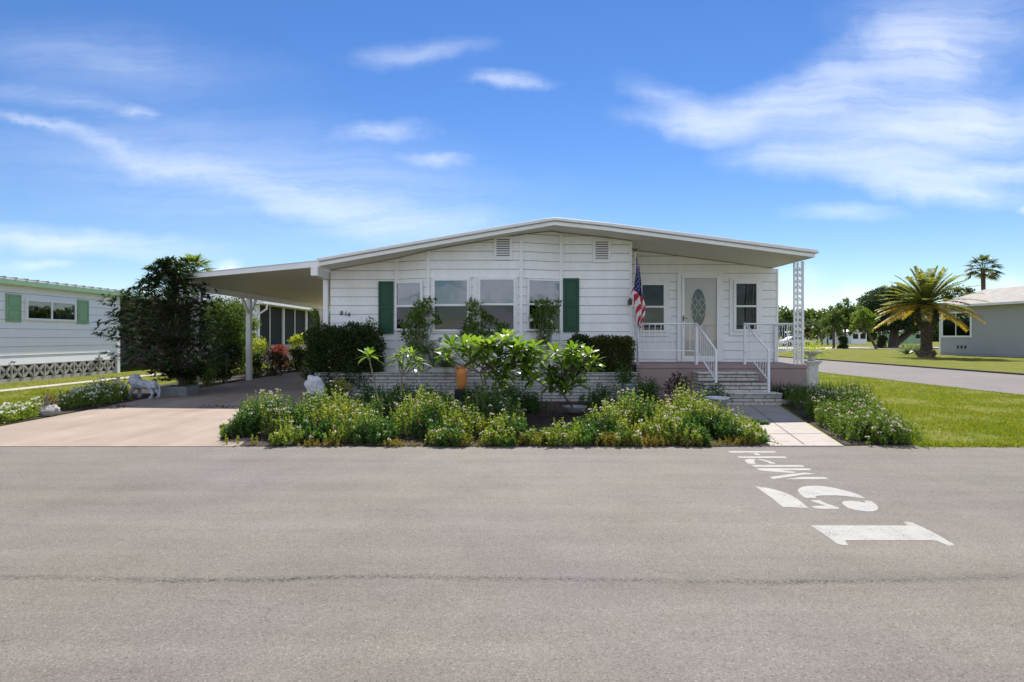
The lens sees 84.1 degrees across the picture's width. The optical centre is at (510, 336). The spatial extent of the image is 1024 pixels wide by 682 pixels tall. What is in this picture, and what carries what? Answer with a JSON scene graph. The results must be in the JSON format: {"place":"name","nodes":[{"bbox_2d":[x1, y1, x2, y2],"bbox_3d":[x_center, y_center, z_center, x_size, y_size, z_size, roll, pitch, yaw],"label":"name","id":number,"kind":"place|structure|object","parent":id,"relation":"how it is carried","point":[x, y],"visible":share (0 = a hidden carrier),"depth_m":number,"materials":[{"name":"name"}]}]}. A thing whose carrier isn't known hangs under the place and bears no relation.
{"place":"outdoors","nodes":[
{"label":"outdoors","id":0,"kind":"place"},
{"bbox_2d":[0,373,161,391],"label":"concrete path","id":1,"kind":"structure","parent":0,"point":[66,383],"depth_m":16.01,"materials":[{"name":"grey concrete"}]},
{"bbox_2d":[0,370,313,446],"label":"driveway","id":2,"kind":"structure","parent":0,"point":[173,421],"depth_m":8.89,"materials":[{"name":"beige concrete"}]},
{"bbox_2d":[126,374,160,398],"bbox_3d":[-7.989,1.077,12.381,0.864,0.546,0.266,0,0,13],"label":"lion statue","id":3,"kind":"object","parent":2,"relation":"on","point":[137,382],"visible":0.99,"depth_m":12.33,"materials":[{"name":"grey stone"}]},
{"bbox_2d":[85,404,240,408],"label":"fallen leaves","id":4,"kind":"object","parent":2,"relation":"on","point":[121,406],"visible":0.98,"depth_m":10.79,"materials":[{"name":"brown plant"}]},
{"bbox_2d":[160,385,198,395],"bbox_3d":[-7.694,1.240,13.185,0.630,0.220,0.530,0,0,0],"label":"planter box","id":5,"kind":"object","parent":2,"relation":"on","point":[173,390],"visible":0.77,"depth_m":12.92,"materials":[{"name":"grey concrete"}]},
{"bbox_2d":[91,255,234,386],"bbox_3d":[-7.990,-0.376,13.184,2.950,3.090,2.740,0,0,-25],"label":"dark leaved tree","id":6,"kind":"object","parent":5,"relation":"in","point":[173,340],"visible":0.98,"depth_m":12.93,"materials":[{"name":"green plant"}]},
{"bbox_2d":[160,260,330,384],"bbox_3d":[-6.045,-0.252,19.350,4.250,3.171,12.340,0,0,0],"label":"carport","id":7,"kind":"object","parent":2,"relation":"on","point":[296,284],"visible":0.49,"depth_m":15.71,"materials":[{"name":"paint"}]},
{"bbox_2d":[132,366,295,393],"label":"hedge soil","id":8,"kind":"structure","parent":0,"point":[237,377],"depth_m":17.43,"materials":[{"name":"brown soil"}]},
{"bbox_2d":[208,339,242,382],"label":"dark shrub","id":9,"kind":"object","parent":8,"relation":"on","point":[225,374],"visible":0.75,"depth_m":16.54,"materials":[{"name":"green plant"}]},
{"bbox_2d":[199,295,256,373],"bbox_3d":[-10.271,0.119,20.514,2.315,3.337,2.061,0,0,0],"label":"dark shrub","id":10,"kind":"object","parent":8,"relation":"on","point":[238,334],"visible":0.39,"depth_m":20.16,"materials":[{"name":"green plant"}]},
{"bbox_2d":[243,316,262,367],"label":"green shrub","id":11,"kind":"object","parent":8,"relation":"on","point":[255,323],"visible":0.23,"depth_m":21.96,"materials":[{"name":"green plant"}]},
{"bbox_2d":[243,354,268,378],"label":"dark hedge shrub","id":12,"kind":"object","parent":8,"relation":"on","point":[255,374],"visible":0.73,"depth_m":18.36,"materials":[{"name":"green plant"}]},
{"bbox_2d":[245,336,270,371],"bbox_3d":[-8.698,0.634,19.576,0.922,1.439,0.680,0,0,0],"label":"yellow croton","id":13,"kind":"object","parent":8,"relation":"on","point":[263,344],"visible":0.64,"depth_m":19.53,"materials":[{"name":"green plant"}]},
{"bbox_2d":[257,348,291,375],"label":"dark hedge shrub","id":14,"kind":"object","parent":8,"relation":"on","point":[277,357],"visible":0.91,"depth_m":19.55,"materials":[{"name":"green plant"}]},
{"bbox_2d":[270,344,290,371],"bbox_3d":[-8.774,0.790,21.605,0.849,1.173,0.804,0,0,0],"label":"red croton","id":15,"kind":"object","parent":8,"relation":"on","point":[279,347],"visible":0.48,"depth_m":21.54,"materials":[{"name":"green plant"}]},
{"bbox_2d":[285,347,307,371],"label":"dark hedge shrub","id":16,"kind":"object","parent":8,"relation":"on","point":[297,355],"visible":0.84,"depth_m":21.49,"materials":[{"name":"green plant"}]},
{"bbox_2d":[287,333,307,369],"bbox_3d":[-8.538,0.593,22.997,1.004,1.558,0.810,0,0,0],"label":"yellow croton","id":17,"kind":"object","parent":8,"relation":"on","point":[295,339],"visible":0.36,"depth_m":22.89,"materials":[{"name":"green plant"}]},
{"bbox_2d":[133,290,319,365],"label":"screened building","id":18,"kind":"structure","parent":0,"point":[280,324],"depth_m":28.98,"materials":[{"name":"white paint"}]},
{"bbox_2d":[0,445,1023,681],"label":"road","id":19,"kind":"structure","parent":0,"point":[435,564],"depth_m":3.33,"materials":[{"name":"grey asphalt"}]},
{"bbox_2d":[729,451,953,545],"bbox_3d":[2.608,1.344,5.177,0.797,0.001,3.082,0,0,4],"label":"road marking","id":20,"kind":"object","parent":19,"relation":"on","point":[875,532],"visible":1,"depth_m":4.47,"materials":[{"name":"paint"}]},
{"bbox_2d":[0,338,1023,446],"bbox_3d":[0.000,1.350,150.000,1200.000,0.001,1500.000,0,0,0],"label":"ground","id":21,"kind":"structure","parent":0,"point":[891,356],"depth_m":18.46,"materials":[{"name":"green plant"}]},
{"bbox_2d":[0,395,156,424],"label":"planting bed","id":22,"kind":"object","parent":21,"relation":"on","point":[75,409],"visible":0.25,"depth_m":10.62,"materials":[{"name":"brown soil"}]},
{"bbox_2d":[27,391,60,408],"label":"dry bush","id":23,"kind":"object","parent":22,"relation":"on","point":[47,402],"visible":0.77,"depth_m":9.79,"materials":[{"name":"brown plant"}]},
{"bbox_2d":[35,404,60,416],"bbox_3d":[-7.925,1.294,9.684,0.425,0.270,0.310,0,0,0],"label":"boulder","id":24,"kind":"object","parent":22,"relation":"on","point":[49,410],"visible":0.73,"depth_m":9.62,"materials":[{"name":"white stone"}]},
{"bbox_2d":[0,376,132,422],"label":"flowering ground cover","id":25,"kind":"object","parent":22,"relation":"on","point":[102,392],"visible":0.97,"depth_m":10.82,"materials":[{"name":"green plant"}]},
{"bbox_2d":[0,276,203,383],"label":"neighbour home","id":26,"kind":"object","parent":21,"relation":"on","point":[46,330],"visible":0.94,"depth_m":18.38,"materials":[{"name":"white"}]},
{"bbox_2d":[25,298,76,321],"bbox_3d":[-14.749,-0.845,18.273,0.058,0.670,2.001,0,0,0],"label":"window","id":27,"kind":"structure","parent":26,"relation":"in","point":[42,310],"depth_m":18.20,"materials":[{"name":"glass"}]},
{"bbox_2d":[178,253,217,273],"bbox_3d":[-21.239,-2.158,38.011,3.329,7.034,3.420,0,0,0],"label":"fan palm","id":28,"kind":"object","parent":21,"relation":"on","point":[196,258],"visible":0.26,"depth_m":37.74,"materials":[{"name":"green plant"}]},
{"bbox_2d":[199,369,217,386],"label":"pale shrub","id":29,"kind":"object","parent":21,"relation":"on","point":[206,380],"visible":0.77,"depth_m":15.17,"materials":[{"name":"green plant"}]},
{"bbox_2d":[306,308,329,356],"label":"leafy shrub","id":30,"kind":"object","parent":21,"relation":"on","point":[317,316],"visible":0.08,"depth_m":28.41,"materials":[{"name":"green plant"}]},
{"bbox_2d":[228,399,778,445],"bbox_3d":[0.100,1.338,9.640,8.200,0.001,5.320,0,0,0],"label":"planting bed","id":31,"kind":"object","parent":21,"relation":"on","point":[545,424],"visible":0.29,"depth_m":7.79,"materials":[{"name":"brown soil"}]},
{"bbox_2d":[330,377,353,400],"bbox_3d":[-3.359,1.072,11.346,0.419,0.569,0.425,0,0,43],"label":"yellow croton","id":32,"kind":"object","parent":31,"relation":"on","point":[342,385],"visible":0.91,"depth_m":11.31,"materials":[{"name":"green plant"}]},
{"bbox_2d":[298,320,386,395],"bbox_3d":[-3.546,0.485,12.076,1.832,1.734,0.979,0,0,0],"label":"clipped hedge","id":33,"kind":"object","parent":31,"relation":"on","point":[326,338],"visible":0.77,"depth_m":11.82,"materials":[{"name":"green plant"}]},
{"bbox_2d":[356,346,382,400],"bbox_3d":[-2.199,0.752,8.886,0.472,1.204,0.419,0,0,0],"label":"plumeria","id":34,"kind":"object","parent":31,"relation":"on","point":[368,352],"visible":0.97,"depth_m":8.89,"materials":[{"name":"green plant"}]},
{"bbox_2d":[384,344,432,393],"bbox_3d":[-1.629,0.735,8.985,0.680,1.232,0.592,0,0,44],"label":"plumeria","id":35,"kind":"object","parent":31,"relation":"on","point":[400,356],"visible":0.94,"depth_m":8.98,"materials":[{"name":"green plant"}]},
{"bbox_2d":[455,389,467,401],"bbox_3d":[-0.985,1.195,11.450,0.260,0.286,0.260,0,0,0],"label":"jar stand","id":36,"kind":"object","parent":31,"relation":"on","point":[459,393],"visible":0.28,"depth_m":11.32,"materials":[{"name":"black paint"}]},
{"bbox_2d":[454,366,468,388],"bbox_3d":[-0.985,0.824,11.450,0.232,0.452,0.226,0,0,44],"label":"amphora","id":37,"kind":"object","parent":36,"relation":"on","point":[461,375],"visible":0.85,"depth_m":11.37,"materials":[{"name":"ceramic"}]},
{"bbox_2d":[314,372,636,400],"bbox_3d":[-0.721,1.045,12.125,6.698,0.610,0.690,0,0,0],"label":"brick planter","id":38,"kind":"object","parent":31,"relation":"on","point":[389,379],"visible":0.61,"depth_m":11.80,"materials":[{"name":"white brick"}]},
{"bbox_2d":[399,296,439,371],"bbox_3d":[-1.936,-0.051,12.010,0.938,1.651,0.561,0,0,0],"label":"flowering shrub","id":39,"kind":"object","parent":38,"relation":"in","point":[419,316],"visible":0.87,"depth_m":11.96,"materials":[{"name":"green plant"}]},
{"bbox_2d":[419,337,442,365],"bbox_3d":[-1.581,0.313,12.133,0.851,0.643,0.997,0,0,-41],"label":"cycad","id":40,"kind":"object","parent":38,"relation":"in","point":[434,359],"visible":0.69,"depth_m":11.93,"materials":[{"name":"green plant"}]},
{"bbox_2d":[423,353,473,377],"bbox_3d":[-1.368,0.645,12.018,1.177,0.645,1.220,0,0,12],"label":"sago palm","id":41,"kind":"object","parent":38,"relation":"in","point":[444,362],"visible":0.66,"depth_m":11.95,"materials":[{"name":"green plant"}]},
{"bbox_2d":[456,297,512,371],"bbox_3d":[-0.555,-0.048,12.002,1.232,1.653,0.532,0,0,0],"label":"flowering shrub","id":42,"kind":"object","parent":38,"relation":"on","point":[475,325],"visible":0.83,"depth_m":11.99,"materials":[{"name":"green plant"}]},
{"bbox_2d":[529,297,562,371],"bbox_3d":[0.734,-0.039,11.978,0.724,1.624,0.498,0,0,13],"label":"flowering shrub","id":43,"kind":"object","parent":38,"relation":"on","point":[542,320],"visible":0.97,"depth_m":11.98,"materials":[{"name":"green plant"}]},
{"bbox_2d":[565,332,593,371],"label":"clipped hedge","id":44,"kind":"object","parent":38,"relation":"in","point":[585,340],"visible":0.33,"depth_m":11.96,"materials":[{"name":"green plant"}]},
{"bbox_2d":[590,334,636,371],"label":"clipped hedge","id":45,"kind":"object","parent":38,"relation":"in","point":[623,345],"visible":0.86,"depth_m":11.95,"materials":[{"name":"green plant"}]},
{"bbox_2d":[295,376,663,415],"bbox_3d":[-0.393,1.066,10.103,6.931,0.571,3.509,0,0,0],"label":"deep green ground cover","id":46,"kind":"object","parent":31,"relation":"on","point":[532,404],"visible":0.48,"depth_m":10.97,"materials":[{"name":"green plant"}]},
{"bbox_2d":[304,375,324,396],"bbox_3d":[-3.739,0.956,10.893,0.344,0.517,0.305,-28,0,0],"label":"boulder","id":47,"kind":"object","parent":46,"relation":"on","point":[311,382],"visible":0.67,"depth_m":10.80,"materials":[{"name":"white stone"}]},
{"bbox_2d":[432,329,550,405],"bbox_3d":[-0.279,0.609,8.889,1.878,1.493,1.193,0,0,0],"label":"plumeria","id":48,"kind":"object","parent":31,"relation":"on","point":[481,352],"visible":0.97,"depth_m":8.73,"materials":[{"name":"green plant"}]},
{"bbox_2d":[218,379,770,446],"bbox_3d":[-0.174,0.975,8.018,8.286,0.762,2.320,0,0,0],"label":"flowering ground cover","id":49,"kind":"object","parent":31,"relation":"on","point":[321,418],"visible":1,"depth_m":7.49,"materials":[{"name":"green plant"}]},
{"bbox_2d":[298,430,758,446],"bbox_3d":[0.259,1.253,7.088,5.745,0.191,0.462,0,0,0],"label":"succulent mat","id":50,"kind":"object","parent":31,"relation":"on","point":[647,440],"visible":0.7,"depth_m":7.00,"materials":[{"name":"green plant"}]},
{"bbox_2d":[563,405,586,413],"bbox_3d":[1.119,1.265,9.838,0.420,0.130,0.420,0,0,0],"label":"bowl planter","id":51,"kind":"object","parent":31,"relation":"on","point":[576,409],"visible":0.99,"depth_m":9.71,"materials":[{"name":"grey concrete"}]},
{"bbox_2d":[535,339,605,406],"bbox_3d":[1.024,0.662,9.185,1.184,1.250,1.204,0,0,-36],"label":"plumeria","id":52,"kind":"object","parent":51,"relation":"in","point":[580,357],"visible":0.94,"depth_m":9.07,"materials":[{"name":"green plant"}]},
{"bbox_2d":[610,362,639,398],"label":"bush","id":53,"kind":"object","parent":31,"relation":"on","point":[624,377],"visible":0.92,"depth_m":11.38,"materials":[{"name":"green plant"}]},
{"bbox_2d":[633,375,659,404],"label":"dark bush","id":54,"kind":"object","parent":31,"relation":"on","point":[644,389],"visible":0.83,"depth_m":11.16,"materials":[{"name":"green plant"}]},
{"bbox_2d":[661,371,691,400],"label":"maroon shrub","id":55,"kind":"object","parent":31,"relation":"on","point":[677,380],"visible":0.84,"depth_m":11.40,"materials":[{"name":"purple plant"}]},
{"bbox_2d":[698,382,731,399],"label":"rose bush","id":56,"kind":"object","parent":31,"relation":"on","point":[714,389],"visible":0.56,"depth_m":10.94,"materials":[{"name":"green plant"}]},
{"bbox_2d":[705,396,728,412],"bbox_3d":[3.492,1.176,9.600,0.400,0.324,0.400,0,0,0],"label":"stone urn","id":57,"kind":"object","parent":31,"relation":"on","point":[723,399],"visible":0.53,"depth_m":9.46,"materials":[{"name":"grey stone"}]},
{"bbox_2d":[311,218,818,371],"bbox_3d":[1.140,-0.562,18.500,10.540,3.785,13.700,0,0,0],"label":"mobile home","id":58,"kind":"object","parent":21,"relation":"on","point":[720,291],"visible":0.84,"depth_m":12.48,"materials":[{"name":"white"}]},
{"bbox_2d":[395,280,422,330],"bbox_3d":[-2.207,-0.676,12.320,0.688,1.081,0.059,0,0,22],"label":"window","id":59,"kind":"structure","parent":58,"relation":"in","point":[408,294],"depth_m":12.36,"materials":[{"name":"grey glass"}]},
{"bbox_2d":[431,277,470,332],"bbox_3d":[-1.274,-0.682,12.152,0.861,1.213,0.065,0,0,0],"label":"window","id":60,"kind":"structure","parent":58,"relation":"in","point":[451,294],"depth_m":12.14,"materials":[{"name":"grey glass"}]},
{"bbox_2d":[476,276,517,332],"bbox_3d":[-0.287,-0.696,12.152,0.881,1.218,0.065,0,0,0],"label":"window","id":61,"kind":"structure","parent":58,"relation":"in","point":[499,294],"depth_m":12.16,"materials":[{"name":"grey glass"}]},
{"bbox_2d":[527,278,561,330],"bbox_3d":[0.737,-0.694,12.318,0.795,1.130,0.059,0,0,-19],"label":"window","id":62,"kind":"structure","parent":58,"relation":"in","point":[537,289],"depth_m":12.33,"materials":[{"name":"grey glass"}]},
{"bbox_2d":[636,279,669,335],"bbox_3d":[3.400,-0.703,13.553,0.811,1.374,0.065,0,0,0],"label":"window","id":63,"kind":"structure","parent":58,"relation":"in","point":[655,292],"depth_m":13.55,"materials":[{"name":"grey glass"}]},
{"bbox_2d":[729,277,761,335],"bbox_3d":[5.627,-0.729,13.553,0.779,1.386,0.065,0,0,0],"label":"window","id":64,"kind":"structure","parent":58,"relation":"in","point":[745,293],"depth_m":13.55,"materials":[{"name":"white paint"}]},
{"bbox_2d":[329,305,938,341],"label":"woods","id":65,"kind":"object","parent":21,"relation":"on","point":[812,313],"visible":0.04,"depth_m":168.43,"materials":[{"name":"green plant"}]},
{"bbox_2d":[632,362,807,398],"bbox_3d":[4.543,0.972,12.944,3.689,0.757,1.512,0,0,0],"label":"porch","id":66,"kind":"object","parent":21,"relation":"on","point":[780,372],"visible":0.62,"depth_m":12.20,"materials":[{"name":"concrete"}]},
{"bbox_2d":[631,248,645,363],"bbox_3d":[2.747,-0.671,12.214,0.313,2.490,0.116,0,0,0],"label":"flag","id":67,"kind":"object","parent":66,"relation":"on","point":[638,299],"visible":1,"depth_m":12.20,"materials":[{"name":"multicoloured fabric"}]},
{"bbox_2d":[637,323,694,363],"bbox_3d":[3.390,0.144,12.300,1.302,0.897,0.042,0,0,0],"label":"porch railing","id":68,"kind":"object","parent":66,"relation":"on","point":[672,324],"visible":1,"depth_m":12.29,"materials":[{"name":"white metal"}]},
{"bbox_2d":[695,323,716,382],"bbox_3d":[4.060,0.304,11.785,0.045,1.231,0.978,0,0,-5],"label":"stair railing","id":69,"kind":"object","parent":66,"relation":"on","point":[697,327],"visible":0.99,"depth_m":11.92,"materials":[{"name":"white metal"}]},
{"bbox_2d":[774,324,796,361],"bbox_3d":[6.325,0.144,13.046,0.042,0.897,1.051,0,0,0],"label":"porch railing","id":70,"kind":"object","parent":66,"relation":"on","point":[775,352],"visible":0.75,"depth_m":13.43,"materials":[{"name":"white metal"}]},
{"bbox_2d":[793,260,803,363],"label":"iron column","id":71,"kind":"structure","parent":66,"relation":"on","point":[798,305],"depth_m":12.28,"materials":[{"name":"white metal"}]},
{"bbox_2d":[746,323,792,350],"bbox_3d":[5.595,0.003,12.300,1.070,0.614,0.038,0,0,0],"label":"porch railing","id":72,"kind":"object","parent":71,"relation":"attached to","point":[771,324],"visible":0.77,"depth_m":12.29,"materials":[{"name":"white metal"}]},
{"bbox_2d":[693,371,781,405],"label":"brick steps","id":73,"kind":"structure","parent":21,"relation":"on","point":[745,387],"depth_m":11.50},
{"bbox_2d":[744,323,769,392],"bbox_3d":[5.090,0.397,11.750,0.044,1.417,1.046,0,0,-3],"label":"stair railing","id":74,"kind":"object","parent":73,"relation":"on","point":[768,360],"visible":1,"depth_m":11.69,"materials":[{"name":"white metal"}]},
{"bbox_2d":[778,318,788,339],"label":"distant tree","id":75,"kind":"object","parent":21,"relation":"on","point":[780,332],"visible":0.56,"depth_m":104.68,"materials":[{"name":"green plant"}]},
{"bbox_2d":[725,405,842,446],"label":"walkway","id":76,"kind":"structure","parent":21,"relation":"on","point":[807,435],"depth_m":8.27,"materials":[{"name":"concrete"}]},
{"bbox_2d":[785,323,804,344],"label":"distant tree","id":77,"kind":"object","parent":21,"relation":"on","point":[791,333],"visible":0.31,"depth_m":99.94,"materials":[{"name":"green plant"}]},
{"bbox_2d":[779,337,812,345],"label":"parked car","id":78,"kind":"object","parent":21,"relation":"on","point":[786,342],"visible":0.38,"depth_m":83.15,"materials":[{"name":"white paint"}]},
{"bbox_2d":[787,330,832,390],"bbox_3d":[7.203,0.597,13.581,1.274,1.507,0.908,0,0,0],"label":"pedestal planter","id":79,"kind":"object","parent":21,"relation":"on","point":[811,362],"visible":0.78,"depth_m":13.48,"materials":[{"name":"white concrete"}]},
{"bbox_2d":[804,320,815,339],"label":"distant tree","id":80,"kind":"object","parent":21,"relation":"on","point":[806,331],"visible":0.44,"depth_m":104.85,"materials":[{"name":"green plant"}]},
{"bbox_2d":[804,318,818,344],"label":"fan palm","id":81,"kind":"object","parent":21,"relation":"on","point":[811,327],"visible":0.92,"depth_m":89.83,"materials":[{"name":"green plant"}]},
{"bbox_2d":[808,318,825,343],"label":"distant tree","id":82,"kind":"object","parent":21,"relation":"on","point":[815,332],"visible":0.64,"depth_m":95.87,"materials":[{"name":"green plant"}]},
{"bbox_2d":[818,331,839,343],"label":"distant home","id":83,"kind":"object","parent":21,"relation":"on","point":[830,341],"visible":0.09,"depth_m":112.00,"materials":[{"name":"white metal"}]},
{"bbox_2d":[818,305,846,347],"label":"street tree","id":84,"kind":"object","parent":21,"relation":"on","point":[835,319],"visible":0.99,"depth_m":67.76,"materials":[{"name":"green plant"}]},
{"bbox_2d":[836,336,848,348],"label":"lawn bush","id":85,"kind":"object","parent":21,"relation":"on","point":[843,341],"visible":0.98,"depth_m":65.77,"materials":[{"name":"green plant"}]},
{"bbox_2d":[782,404,909,444],"bbox_3d":[5.648,1.338,9.893,2.184,0.001,6.307,0,0,17],"label":"side planting bed","id":86,"kind":"object","parent":21,"relation":"on","point":[794,409],"visible":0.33,"depth_m":8.21,"materials":[{"name":"brown soil"}]},
{"bbox_2d":[770,379,804,398],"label":"iris clump","id":87,"kind":"object","parent":86,"relation":"on","point":[779,390],"visible":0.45,"depth_m":11.84,"materials":[{"name":"green plant"}]},
{"bbox_2d":[802,379,843,398],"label":"iris clump","id":88,"kind":"object","parent":86,"relation":"on","point":[822,386],"visible":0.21,"depth_m":11.60,"materials":[{"name":"green plant"}]},
{"bbox_2d":[808,378,875,397],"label":"iris clump","id":89,"kind":"object","parent":86,"relation":"on","point":[851,387],"visible":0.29,"depth_m":11.24,"materials":[{"name":"green plant"}]},
{"bbox_2d":[783,383,923,445],"bbox_3d":[5.316,1.078,9.237,1.770,0.546,4.848,0,0,29],"label":"flowering ground cover","id":90,"kind":"object","parent":86,"relation":"on","point":[840,412],"visible":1,"depth_m":8.08,"materials":[{"name":"green plant"}]},
{"bbox_2d":[835,297,860,347],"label":"street tree","id":91,"kind":"object","parent":21,"relation":"on","point":[847,310],"visible":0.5,"depth_m":69.70,"materials":[{"name":"green plant"}]},
{"bbox_2d":[843,329,866,343],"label":"distant home","id":92,"kind":"object","parent":21,"relation":"on","point":[859,338],"visible":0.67,"depth_m":108.00,"materials":[{"name":"white metal"}]},
{"bbox_2d":[849,304,879,348],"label":"street tree","id":93,"kind":"object","parent":21,"relation":"on","point":[864,319],"visible":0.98,"depth_m":65.72,"materials":[{"name":"green plant"}]},
{"bbox_2d":[875,335,887,347],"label":"lawn bush","id":94,"kind":"object","parent":21,"relation":"on","point":[881,341],"visible":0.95,"depth_m":67.72,"materials":[{"name":"green plant"}]},
{"bbox_2d":[852,284,919,347],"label":"oak tree","id":95,"kind":"object","parent":21,"relation":"on","point":[907,325],"visible":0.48,"depth_m":70.41,"materials":[{"name":"green plant"}]},
{"bbox_2d":[877,330,920,342],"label":"distant home","id":96,"kind":"object","parent":21,"relation":"on","point":[913,339],"visible":0.33,"depth_m":118.00,"materials":[{"name":"green paint"}]},
{"bbox_2d":[778,356,1023,374],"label":"road edge kerb","id":97,"kind":"structure","parent":21,"relation":"on","point":[921,366],"depth_m":24.61,"materials":[{"name":"grey concrete"}]},
{"bbox_2d":[895,340,915,353],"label":"agave","id":98,"kind":"object","parent":21,"relation":"on","point":[907,349],"visible":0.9,"depth_m":42.90,"materials":[{"name":"green plant"}]},
{"bbox_2d":[872,265,989,357],"bbox_3d":[27.587,-1.708,37.543,6.543,6.115,6.549,0,0,0],"label":"date palm","id":99,"kind":"object","parent":21,"relation":"on","point":[925,307],"visible":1,"depth_m":37.15,"materials":[{"name":"green plant"}]},
{"bbox_2d":[941,284,975,299],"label":"oak tree","id":100,"kind":"object","parent":21,"relation":"on","point":[966,290],"visible":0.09,"depth_m":65.92,"materials":[{"name":"green plant"}]},
{"bbox_2d":[910,439,1023,447],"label":"grass edge","id":101,"kind":"object","parent":21,"relation":"on","point":[933,444],"depth_m":6.97,"materials":[{"name":"green plant"}]},
{"bbox_2d":[962,254,1005,289],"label":"fan palm","id":102,"kind":"object","parent":21,"relation":"on","point":[982,275],"visible":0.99,"depth_m":59.85,"materials":[{"name":"green plant"}]},
{"bbox_2d":[0,0,1023,337],"label":"sky","id":103,"kind":"structure","parent":0,"point":[884,139],"materials":[{"name":"blue"}]},
{"bbox_2d":[778,347,938,348],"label":"cross street","id":104,"kind":"structure","parent":0,"point":[855,348],"depth_m":66.03,"materials":[{"name":"grey asphalt"}]},
{"bbox_2d":[778,357,1023,394],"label":"side road","id":105,"kind":"structure","parent":0,"point":[1003,383],"depth_m":19.78,"materials":[{"name":"grey asphalt"}]},
{"bbox_2d":[939,286,1023,356],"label":"grey house","id":106,"kind":"structure","parent":0,"point":[1000,333],"depth_m":40.16,"materials":[{"name":"grey paint"}]},
{"bbox_2d":[941,311,971,336],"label":"window","id":107,"kind":"structure","parent":106,"relation":"in","point":[948,328],"depth_m":42.14,"materials":[{"name":"white paint"}]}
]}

